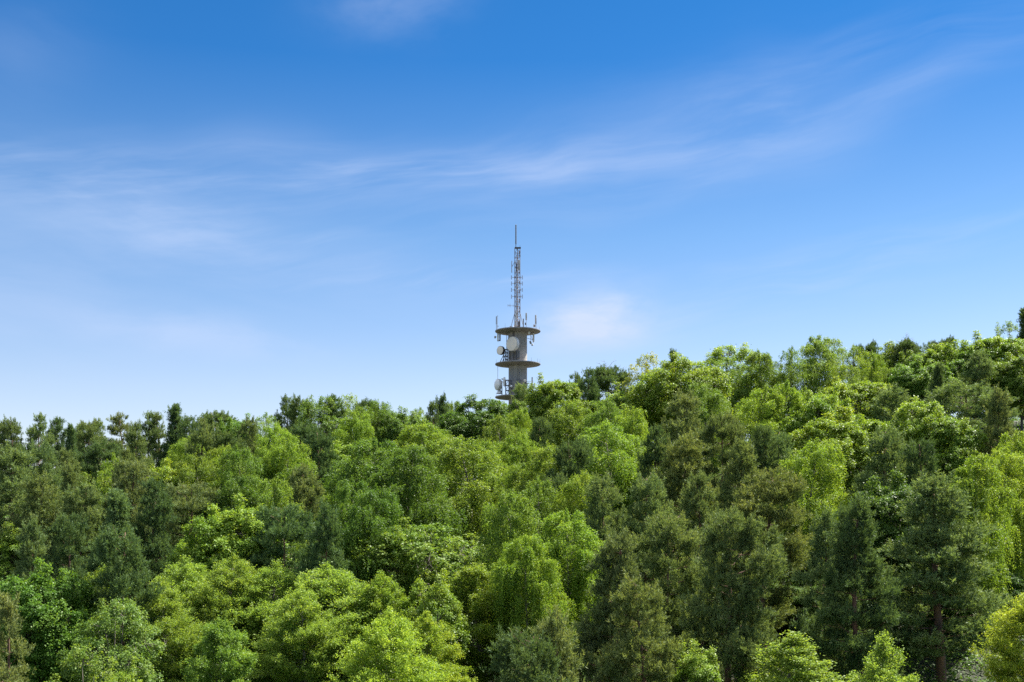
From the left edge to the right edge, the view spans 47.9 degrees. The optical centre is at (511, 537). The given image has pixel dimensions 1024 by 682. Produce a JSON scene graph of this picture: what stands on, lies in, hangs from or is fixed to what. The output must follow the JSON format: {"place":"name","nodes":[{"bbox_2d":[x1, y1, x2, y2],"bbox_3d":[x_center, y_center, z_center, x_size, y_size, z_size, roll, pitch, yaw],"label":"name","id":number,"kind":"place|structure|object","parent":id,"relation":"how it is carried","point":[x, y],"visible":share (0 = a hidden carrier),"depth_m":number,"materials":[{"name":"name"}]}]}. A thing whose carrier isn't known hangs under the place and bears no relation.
{"place":"outdoors","nodes":[
{"label":"outdoors","id":0,"kind":"place"},
{"bbox_2d":[0,0,1023,491],"label":"sky","id":1,"kind":"structure","parent":0,"point":[235,206],"materials":[{"name":"blue"}]},
{"bbox_2d":[5,420,1023,681],"bbox_3d":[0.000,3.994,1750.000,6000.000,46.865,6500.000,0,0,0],"label":"ground","id":2,"kind":"structure","parent":0,"point":[959,668],"depth_m":76.73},
{"bbox_2d":[0,589,35,681],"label":"pine tree","id":3,"kind":"object","parent":2,"relation":"on","point":[8,608],"visible":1,"depth_m":54.43,"materials":[{"name":"green plant"}]},
{"bbox_2d":[0,513,55,680],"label":"pine tree","id":4,"kind":"object","parent":2,"relation":"on","point":[33,543],"visible":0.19,"depth_m":72.93,"materials":[{"name":"green plant"}]},
{"bbox_2d":[0,439,57,568],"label":"pine tree","id":5,"kind":"object","parent":2,"relation":"on","point":[19,457],"visible":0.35,"depth_m":97.26,"materials":[{"name":"green plant"}]},
{"bbox_2d":[9,436,65,537],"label":"pine tree","id":6,"kind":"object","parent":2,"relation":"on","point":[43,452],"visible":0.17,"depth_m":101.87,"materials":[{"name":"green plant"}]},
{"bbox_2d":[0,469,84,605],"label":"pine tree","id":7,"kind":"object","parent":2,"relation":"on","point":[38,486],"visible":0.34,"depth_m":87.77,"materials":[{"name":"green plant"}]},
{"bbox_2d":[0,557,109,681],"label":"broadleaf tree","id":8,"kind":"object","parent":2,"relation":"on","point":[43,620],"visible":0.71,"depth_m":63.77,"materials":[{"name":"green plant"}]},
{"bbox_2d":[17,509,97,589],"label":"pine tree","id":9,"kind":"object","parent":2,"relation":"on","point":[63,535],"visible":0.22,"depth_m":71.70,"materials":[{"name":"green plant"}]},
{"bbox_2d":[41,477,107,582],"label":"pine tree","id":10,"kind":"object","parent":2,"relation":"on","point":[91,498],"visible":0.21,"depth_m":88.07,"materials":[{"name":"green plant"}]},
{"bbox_2d":[44,642,119,681],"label":"broadleaf tree","id":11,"kind":"object","parent":2,"relation":"on","point":[98,665],"visible":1,"depth_m":50.97,"materials":[{"name":"green plant"}]},
{"bbox_2d":[71,437,132,530],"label":"pine tree","id":12,"kind":"object","parent":2,"relation":"on","point":[98,448],"visible":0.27,"depth_m":123.75,"materials":[{"name":"green plant"}]},
{"bbox_2d":[55,596,166,681],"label":"broadleaf tree","id":13,"kind":"object","parent":2,"relation":"on","point":[106,621],"visible":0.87,"depth_m":58.98,"materials":[{"name":"green plant"}]},
{"bbox_2d":[80,487,152,644],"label":"pine tree","id":14,"kind":"object","parent":2,"relation":"on","point":[118,506],"visible":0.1,"depth_m":80.17,"materials":[{"name":"green plant"}]},
{"bbox_2d":[70,519,170,681],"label":"pine tree","id":15,"kind":"object","parent":2,"relation":"on","point":[115,577],"visible":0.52,"depth_m":66.42,"materials":[{"name":"green plant"}]},
{"bbox_2d":[84,457,179,574],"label":"pine tree","id":16,"kind":"object","parent":2,"relation":"on","point":[135,474],"visible":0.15,"depth_m":91.02,"materials":[{"name":"green plant"}]},
{"bbox_2d":[128,475,180,599],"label":"pine tree","id":17,"kind":"object","parent":2,"relation":"on","point":[154,516],"visible":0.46,"depth_m":82.11,"materials":[{"name":"green plant"}]},
{"bbox_2d":[105,579,207,681],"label":"birch tree","id":18,"kind":"object","parent":2,"relation":"on","point":[179,641],"visible":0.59,"depth_m":67.30,"materials":[{"name":"green plant"}]},
{"bbox_2d":[151,478,224,567],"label":"pine tree","id":19,"kind":"object","parent":2,"relation":"on","point":[184,501],"visible":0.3,"depth_m":86.20,"materials":[{"name":"green plant"}]},
{"bbox_2d":[165,453,223,532],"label":"birch tree","id":20,"kind":"object","parent":2,"relation":"on","point":[203,471],"visible":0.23,"depth_m":105.30,"materials":[{"name":"green plant"}]},
{"bbox_2d":[140,554,249,677],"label":"birch tree","id":21,"kind":"object","parent":2,"relation":"on","point":[192,573],"visible":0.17,"depth_m":73.29,"materials":[{"name":"green plant"}]},
{"bbox_2d":[177,615,260,681],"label":"tree","id":22,"kind":"object","parent":2,"relation":"on","point":[234,668],"visible":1,"depth_m":57.04,"materials":[{"name":"green plant"}]},
{"bbox_2d":[178,551,275,681],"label":"birch tree","id":23,"kind":"object","parent":2,"relation":"on","point":[227,578],"visible":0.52,"depth_m":71.03,"materials":[{"name":"green plant"}]},
{"bbox_2d":[164,493,296,600],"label":"broadleaf tree","id":24,"kind":"object","parent":2,"relation":"on","point":[239,524],"visible":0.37,"depth_m":78.39,"materials":[{"name":"green plant"}]},
{"bbox_2d":[195,473,290,561],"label":"birch tree","id":25,"kind":"object","parent":2,"relation":"on","point":[230,488],"visible":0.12,"depth_m":86.78,"materials":[{"name":"green plant"}]},
{"bbox_2d":[209,444,279,511],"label":"birch tree","id":26,"kind":"object","parent":2,"relation":"on","point":[251,467],"visible":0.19,"depth_m":104.23,"materials":[{"name":"green plant"}]},
{"bbox_2d":[201,558,323,681],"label":"birch tree","id":27,"kind":"object","parent":2,"relation":"on","point":[274,578],"visible":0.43,"depth_m":71.18,"materials":[{"name":"green plant"}]},
{"bbox_2d":[246,477,308,559],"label":"birch tree","id":28,"kind":"object","parent":2,"relation":"on","point":[284,490],"visible":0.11,"depth_m":88.40,"materials":[{"name":"green plant"}]},
{"bbox_2d":[246,500,324,598],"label":"pine tree","id":29,"kind":"object","parent":2,"relation":"on","point":[274,527],"visible":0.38,"depth_m":77.09,"materials":[{"name":"green plant"}]},
{"bbox_2d":[258,432,331,525],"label":"birch tree","id":30,"kind":"object","parent":2,"relation":"on","point":[279,454],"visible":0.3,"depth_m":106.74,"materials":[{"name":"green plant"}]},
{"bbox_2d":[241,581,353,681],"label":"birch tree","id":31,"kind":"object","parent":2,"relation":"on","point":[287,633],"visible":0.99,"depth_m":65.22,"materials":[{"name":"green plant"}]},
{"bbox_2d":[282,464,329,550],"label":"pine tree","id":32,"kind":"object","parent":2,"relation":"on","point":[299,486],"visible":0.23,"depth_m":92.31,"materials":[{"name":"green plant"}]},
{"bbox_2d":[296,425,353,521],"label":"pine tree","id":33,"kind":"object","parent":2,"relation":"on","point":[323,444],"visible":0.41,"depth_m":110.44,"materials":[{"name":"green plant"}]},
{"bbox_2d":[292,499,358,681],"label":"pine tree","id":34,"kind":"object","parent":2,"relation":"on","point":[329,526],"visible":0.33,"depth_m":72.74,"materials":[{"name":"green plant"}]},
{"bbox_2d":[252,559,414,681],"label":"birch tree","id":35,"kind":"object","parent":2,"relation":"on","point":[326,588],"visible":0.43,"depth_m":68.67,"materials":[{"name":"green plant"}]},
{"bbox_2d":[307,475,387,632],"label":"birch tree","id":36,"kind":"object","parent":2,"relation":"on","point":[344,493],"visible":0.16,"depth_m":86.51,"materials":[{"name":"green plant"}]},
{"bbox_2d":[328,410,378,462],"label":"birch tree","id":37,"kind":"object","parent":2,"relation":"on","point":[342,432],"visible":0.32,"depth_m":133.36,"materials":[{"name":"green plant"}]},
{"bbox_2d":[315,436,431,535],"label":"birch tree","id":38,"kind":"object","parent":2,"relation":"on","point":[362,449],"visible":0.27,"depth_m":104.43,"materials":[{"name":"green plant"}]},
{"bbox_2d":[335,570,418,679],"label":"birch tree","id":39,"kind":"object","parent":2,"relation":"on","point":[379,583],"visible":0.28,"depth_m":68.34,"materials":[{"name":"green plant"}]},
{"bbox_2d":[328,483,428,611],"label":"birch tree","id":40,"kind":"object","parent":2,"relation":"on","point":[378,518],"visible":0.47,"depth_m":83.19,"materials":[{"name":"green plant"}]},
{"bbox_2d":[327,603,454,681],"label":"birch tree","id":41,"kind":"object","parent":2,"relation":"on","point":[380,667],"visible":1,"depth_m":56.98,"materials":[{"name":"green plant"}]},
{"bbox_2d":[342,517,492,611],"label":"broadleaf tree","id":42,"kind":"object","parent":2,"relation":"on","point":[431,544],"visible":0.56,"depth_m":81.59,"materials":[{"name":"green plant"}]},
{"bbox_2d":[366,444,469,590],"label":"birch tree","id":43,"kind":"object","parent":2,"relation":"on","point":[422,508],"visible":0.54,"depth_m":97.16,"materials":[{"name":"green plant"}]},
{"bbox_2d":[382,419,469,503],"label":"birch tree","id":44,"kind":"object","parent":2,"relation":"on","point":[429,436],"visible":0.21,"depth_m":133.88,"materials":[{"name":"green plant"}]},
{"bbox_2d":[389,609,477,681],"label":"birch tree","id":45,"kind":"object","parent":2,"relation":"on","point":[430,632],"visible":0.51,"depth_m":62.55,"materials":[{"name":"green plant"}]},
{"bbox_2d":[401,568,471,681],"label":"broadleaf tree","id":46,"kind":"object","parent":2,"relation":"on","point":[439,596],"visible":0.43,"depth_m":68.89,"materials":[{"name":"green plant"}]},
{"bbox_2d":[424,434,516,564],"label":"birch tree","id":47,"kind":"object","parent":2,"relation":"on","point":[475,498],"visible":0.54,"depth_m":104.76,"materials":[{"name":"green plant"}]},
{"bbox_2d":[436,393,519,446],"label":"broadleaf tree","id":48,"kind":"object","parent":2,"relation":"on","point":[470,423],"visible":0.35,"depth_m":150.62,"materials":[{"name":"green plant"}]},
{"bbox_2d":[436,560,530,681],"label":"birch tree","id":49,"kind":"object","parent":2,"relation":"on","point":[469,596],"visible":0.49,"depth_m":72.91,"materials":[{"name":"green plant"}]},
{"bbox_2d":[467,488,544,639],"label":"birch tree","id":50,"kind":"object","parent":2,"relation":"on","point":[520,517],"visible":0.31,"depth_m":77.51,"materials":[{"name":"green plant"}]},
{"bbox_2d":[3,417,1023,681],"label":"undergrowth","id":51,"kind":"object","parent":2,"relation":"on","point":[959,663],"depth_m":76.19,"materials":[{"name":"green plant"}]},
{"bbox_2d":[479,622,572,681],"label":"pine tree","id":52,"kind":"object","parent":2,"relation":"on","point":[518,650],"visible":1,"depth_m":45.60,"materials":[{"name":"green plant"}]},
{"bbox_2d":[483,533,577,681],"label":"birch tree","id":53,"kind":"object","parent":2,"relation":"on","point":[534,583],"visible":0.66,"depth_m":71.45,"materials":[{"name":"green plant"}]},
{"bbox_2d":[496,476,573,615],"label":"birch tree","id":54,"kind":"object","parent":2,"relation":"on","point":[541,502],"visible":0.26,"depth_m":85.86,"materials":[{"name":"green plant"}]},
{"bbox_2d":[511,440,582,529],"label":"birch tree","id":55,"kind":"object","parent":2,"relation":"on","point":[540,462],"visible":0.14,"depth_m":99.06,"materials":[{"name":"green plant"}]},
{"bbox_2d":[511,604,587,681],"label":"pine tree","id":56,"kind":"object","parent":2,"relation":"on","point":[569,663],"visible":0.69,"depth_m":48.05,"materials":[{"name":"green plant"}]},
{"bbox_2d":[520,372,595,445],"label":"broadleaf tree","id":57,"kind":"object","parent":2,"relation":"on","point":[555,390],"visible":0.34,"depth_m":148.59,"materials":[{"name":"green plant"}]},
{"bbox_2d":[520,508,614,651],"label":"birch tree","id":58,"kind":"object","parent":2,"relation":"on","point":[580,579],"visible":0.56,"depth_m":74.68,"materials":[{"name":"green plant"}]},
{"bbox_2d":[539,398,600,468],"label":"birch tree","id":59,"kind":"object","parent":2,"relation":"on","point":[572,412],"visible":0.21,"depth_m":129.57,"materials":[{"name":"green plant"}]},
{"bbox_2d":[545,434,596,532],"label":"pine tree","id":60,"kind":"object","parent":2,"relation":"on","point":[565,452],"visible":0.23,"depth_m":97.37,"materials":[{"name":"green plant"}]},
{"bbox_2d":[535,470,611,589],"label":"birch tree","id":61,"kind":"object","parent":2,"relation":"on","point":[573,501],"visible":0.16,"depth_m":84.58,"materials":[{"name":"green plant"}]},
{"bbox_2d":[566,470,642,637],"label":"pine tree","id":62,"kind":"object","parent":2,"relation":"on","point":[598,521],"visible":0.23,"depth_m":79.86,"materials":[{"name":"green plant"}]},
{"bbox_2d":[557,526,670,681],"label":"pine tree","id":63,"kind":"object","parent":2,"relation":"on","point":[594,636],"visible":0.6,"depth_m":64.19,"materials":[{"name":"green plant"}]},
{"bbox_2d":[570,419,661,518],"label":"birch tree","id":64,"kind":"object","parent":2,"relation":"on","point":[623,473],"visible":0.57,"depth_m":107.40,"materials":[{"name":"green plant"}]},
{"bbox_2d":[594,568,697,681],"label":"pine tree","id":65,"kind":"object","parent":2,"relation":"on","point":[635,638],"visible":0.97,"depth_m":57.09,"materials":[{"name":"green plant"}]},
{"bbox_2d":[610,468,682,612],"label":"pine tree","id":66,"kind":"object","parent":2,"relation":"on","point":[651,489],"visible":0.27,"depth_m":81.51,"materials":[{"name":"green plant"}]},
{"bbox_2d":[622,422,678,579],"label":"pine tree","id":67,"kind":"object","parent":2,"relation":"on","point":[655,458],"visible":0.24,"depth_m":98.78,"materials":[{"name":"green plant"}]},
{"bbox_2d":[627,508,717,680],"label":"pine tree","id":68,"kind":"object","parent":2,"relation":"on","point":[676,537],"visible":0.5,"depth_m":69.50,"materials":[{"name":"green plant"}]},
{"bbox_2d":[632,427,718,567],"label":"pine tree","id":69,"kind":"object","parent":2,"relation":"on","point":[674,479],"visible":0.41,"depth_m":90.61,"materials":[{"name":"green plant"}]},
{"bbox_2d":[625,352,733,434],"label":"broadleaf tree","id":70,"kind":"object","parent":2,"relation":"on","point":[655,398],"visible":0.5,"depth_m":139.25,"materials":[{"name":"green plant"}]},
{"bbox_2d":[659,387,724,521],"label":"pine tree","id":71,"kind":"object","parent":2,"relation":"on","point":[689,400],"visible":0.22,"depth_m":110.87,"materials":[{"name":"green plant"}]},
{"bbox_2d":[669,638,723,681],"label":"broadleaf tree","id":72,"kind":"object","parent":2,"relation":"on","point":[699,662],"visible":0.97,"depth_m":56.90,"materials":[{"name":"green plant"}]},
{"bbox_2d":[669,468,732,648],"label":"pine tree","id":73,"kind":"object","parent":2,"relation":"on","point":[690,506],"visible":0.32,"depth_m":78.12,"materials":[{"name":"green plant"}]},
{"bbox_2d":[678,381,731,476],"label":"birch tree","id":74,"kind":"object","parent":2,"relation":"on","point":[703,392],"visible":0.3,"depth_m":126.85,"materials":[{"name":"green plant"}]},
{"bbox_2d":[691,409,750,510],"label":"pine tree","id":75,"kind":"object","parent":2,"relation":"on","point":[732,428],"visible":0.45,"depth_m":100.54,"materials":[{"name":"green plant"}]},
{"bbox_2d":[676,504,794,681],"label":"pine tree","id":76,"kind":"object","parent":2,"relation":"on","point":[738,650],"visible":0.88,"depth_m":61.31,"materials":[{"name":"green plant"}]},
{"bbox_2d":[710,433,773,571],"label":"pine tree","id":77,"kind":"object","parent":2,"relation":"on","point":[737,470],"visible":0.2,"depth_m":87.85,"materials":[{"name":"green plant"}]},
{"bbox_2d":[714,384,788,488],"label":"birch tree","id":78,"kind":"object","parent":2,"relation":"on","point":[753,403],"visible":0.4,"depth_m":114.12,"materials":[{"name":"green plant"}]},
{"bbox_2d":[727,348,798,419],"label":"birch tree","id":79,"kind":"object","parent":2,"relation":"on","point":[768,364],"visible":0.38,"depth_m":146.01,"materials":[{"name":"green plant"}]},
{"bbox_2d":[711,464,816,654],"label":"pine tree","id":80,"kind":"object","parent":2,"relation":"on","point":[795,543],"visible":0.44,"depth_m":74.57,"materials":[{"name":"green plant"}]},
{"bbox_2d":[733,630,847,681],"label":"tree","id":81,"kind":"object","parent":2,"relation":"on","point":[792,648],"visible":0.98,"depth_m":57.68,"materials":[{"name":"green plant"}]},
{"bbox_2d":[774,437,855,572],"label":"birch tree","id":82,"kind":"object","parent":2,"relation":"on","point":[812,456],"visible":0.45,"depth_m":89.15,"materials":[{"name":"green plant"}]},
{"bbox_2d":[773,333,862,416],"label":"birch tree","id":83,"kind":"object","parent":2,"relation":"on","point":[825,353],"visible":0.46,"depth_m":147.98,"materials":[{"name":"green plant"}]},
{"bbox_2d":[780,381,862,462],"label":"broadleaf tree","id":84,"kind":"object","parent":2,"relation":"on","point":[816,405],"visible":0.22,"depth_m":112.16,"materials":[{"name":"green plant"}]},
{"bbox_2d":[788,505,860,681],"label":"pine tree","id":85,"kind":"object","parent":2,"relation":"on","point":[810,577],"visible":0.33,"depth_m":69.79,"materials":[{"name":"green plant"}]},
{"bbox_2d":[783,405,896,506],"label":"broadleaf tree","id":86,"kind":"object","parent":2,"relation":"on","point":[844,431],"visible":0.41,"depth_m":102.11,"materials":[{"name":"green plant"}]},
{"bbox_2d":[790,489,911,681],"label":"pine tree","id":87,"kind":"object","parent":2,"relation":"on","point":[853,573],"visible":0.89,"depth_m":62.43,"materials":[{"name":"green plant"}]},
{"bbox_2d":[814,375,909,472],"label":"broadleaf tree","id":88,"kind":"object","parent":2,"relation":"on","point":[861,393],"visible":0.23,"depth_m":123.47,"materials":[{"name":"green plant"}]},
{"bbox_2d":[841,421,917,529],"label":"pine tree","id":89,"kind":"object","parent":2,"relation":"on","point":[882,443],"visible":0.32,"depth_m":88.81,"materials":[{"name":"green plant"}]},
{"bbox_2d":[846,629,922,681],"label":"birch tree","id":90,"kind":"object","parent":2,"relation":"on","point":[878,672],"visible":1,"depth_m":55.19,"materials":[{"name":"green plant"}]},
{"bbox_2d":[854,382,917,436],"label":"tree","id":91,"kind":"object","parent":2,"relation":"on","point":[887,397],"visible":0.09,"depth_m":112.89,"materials":[{"name":"green plant"}]},
{"bbox_2d":[846,467,955,648],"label":"broadleaf tree","id":92,"kind":"object","parent":2,"relation":"on","point":[884,503],"visible":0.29,"depth_m":76.93,"materials":[{"name":"green plant"}]},
{"bbox_2d":[883,436,938,579],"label":"pine tree","id":93,"kind":"object","parent":2,"relation":"on","point":[913,456],"visible":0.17,"depth_m":86.93,"materials":[{"name":"green plant"}]},
{"bbox_2d":[871,395,964,480],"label":"broadleaf tree","id":94,"kind":"object","parent":2,"relation":"on","point":[923,410],"visible":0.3,"depth_m":104.48,"materials":[{"name":"green plant"}]},
{"bbox_2d":[880,356,957,419],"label":"broadleaf tree","id":95,"kind":"object","parent":2,"relation":"on","point":[914,379],"visible":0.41,"depth_m":142.91,"materials":[{"name":"green plant"}]},
{"bbox_2d":[859,468,1014,681],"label":"pine tree","id":96,"kind":"object","parent":2,"relation":"on","point":[958,577],"visible":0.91,"depth_m":70.65,"materials":[{"name":"green plant"}]},
{"bbox_2d":[905,405,988,494],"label":"broadleaf tree","id":97,"kind":"object","parent":2,"relation":"on","point":[959,430],"visible":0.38,"depth_m":101.78,"materials":[{"name":"green plant"}]},
{"bbox_2d":[923,378,1022,454],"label":"pine tree","id":98,"kind":"object","parent":2,"relation":"on","point":[977,402],"visible":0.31,"depth_m":118.16,"materials":[{"name":"green plant"}]},
{"bbox_2d":[953,349,998,440],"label":"pine tree","id":99,"kind":"object","parent":2,"relation":"on","point":[984,366],"visible":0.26,"depth_m":144.08,"materials":[{"name":"green plant"}]},
{"bbox_2d":[938,452,1021,634],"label":"birch tree","id":100,"kind":"object","parent":2,"relation":"on","point":[973,476],"visible":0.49,"depth_m":79.00,"materials":[{"name":"green plant"}]},
{"bbox_2d":[953,330,1023,377],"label":"broadleaf tree","id":101,"kind":"object","parent":2,"relation":"on","point":[999,346],"visible":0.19,"depth_m":152.47,"materials":[{"name":"green plant"}]},
{"bbox_2d":[957,444,1023,613],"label":"birch tree","id":102,"kind":"object","parent":2,"relation":"on","point":[1012,461],"visible":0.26,"depth_m":84.06,"materials":[{"name":"green plant"}]},
{"bbox_2d":[969,593,1023,681],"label":"tree","id":103,"kind":"object","parent":2,"relation":"on","point":[1013,667],"visible":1,"depth_m":64.18,"materials":[{"name":"green plant"}]},
{"bbox_2d":[974,384,1023,494],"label":"pine tree","id":104,"kind":"object","parent":2,"relation":"on","point":[999,406],"visible":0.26,"depth_m":103.15,"materials":[{"name":"green plant"}]},
{"bbox_2d":[989,347,1023,434],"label":"broadleaf tree","id":105,"kind":"object","parent":2,"relation":"on","point":[1005,376],"visible":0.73,"depth_m":143.90,"materials":[{"name":"green plant"}]},
{"bbox_2d":[494,225,540,406],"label":"telecom tower","id":106,"kind":"structure","parent":0,"point":[517,364],"depth_m":218.53,"materials":[{"name":"concrete"}]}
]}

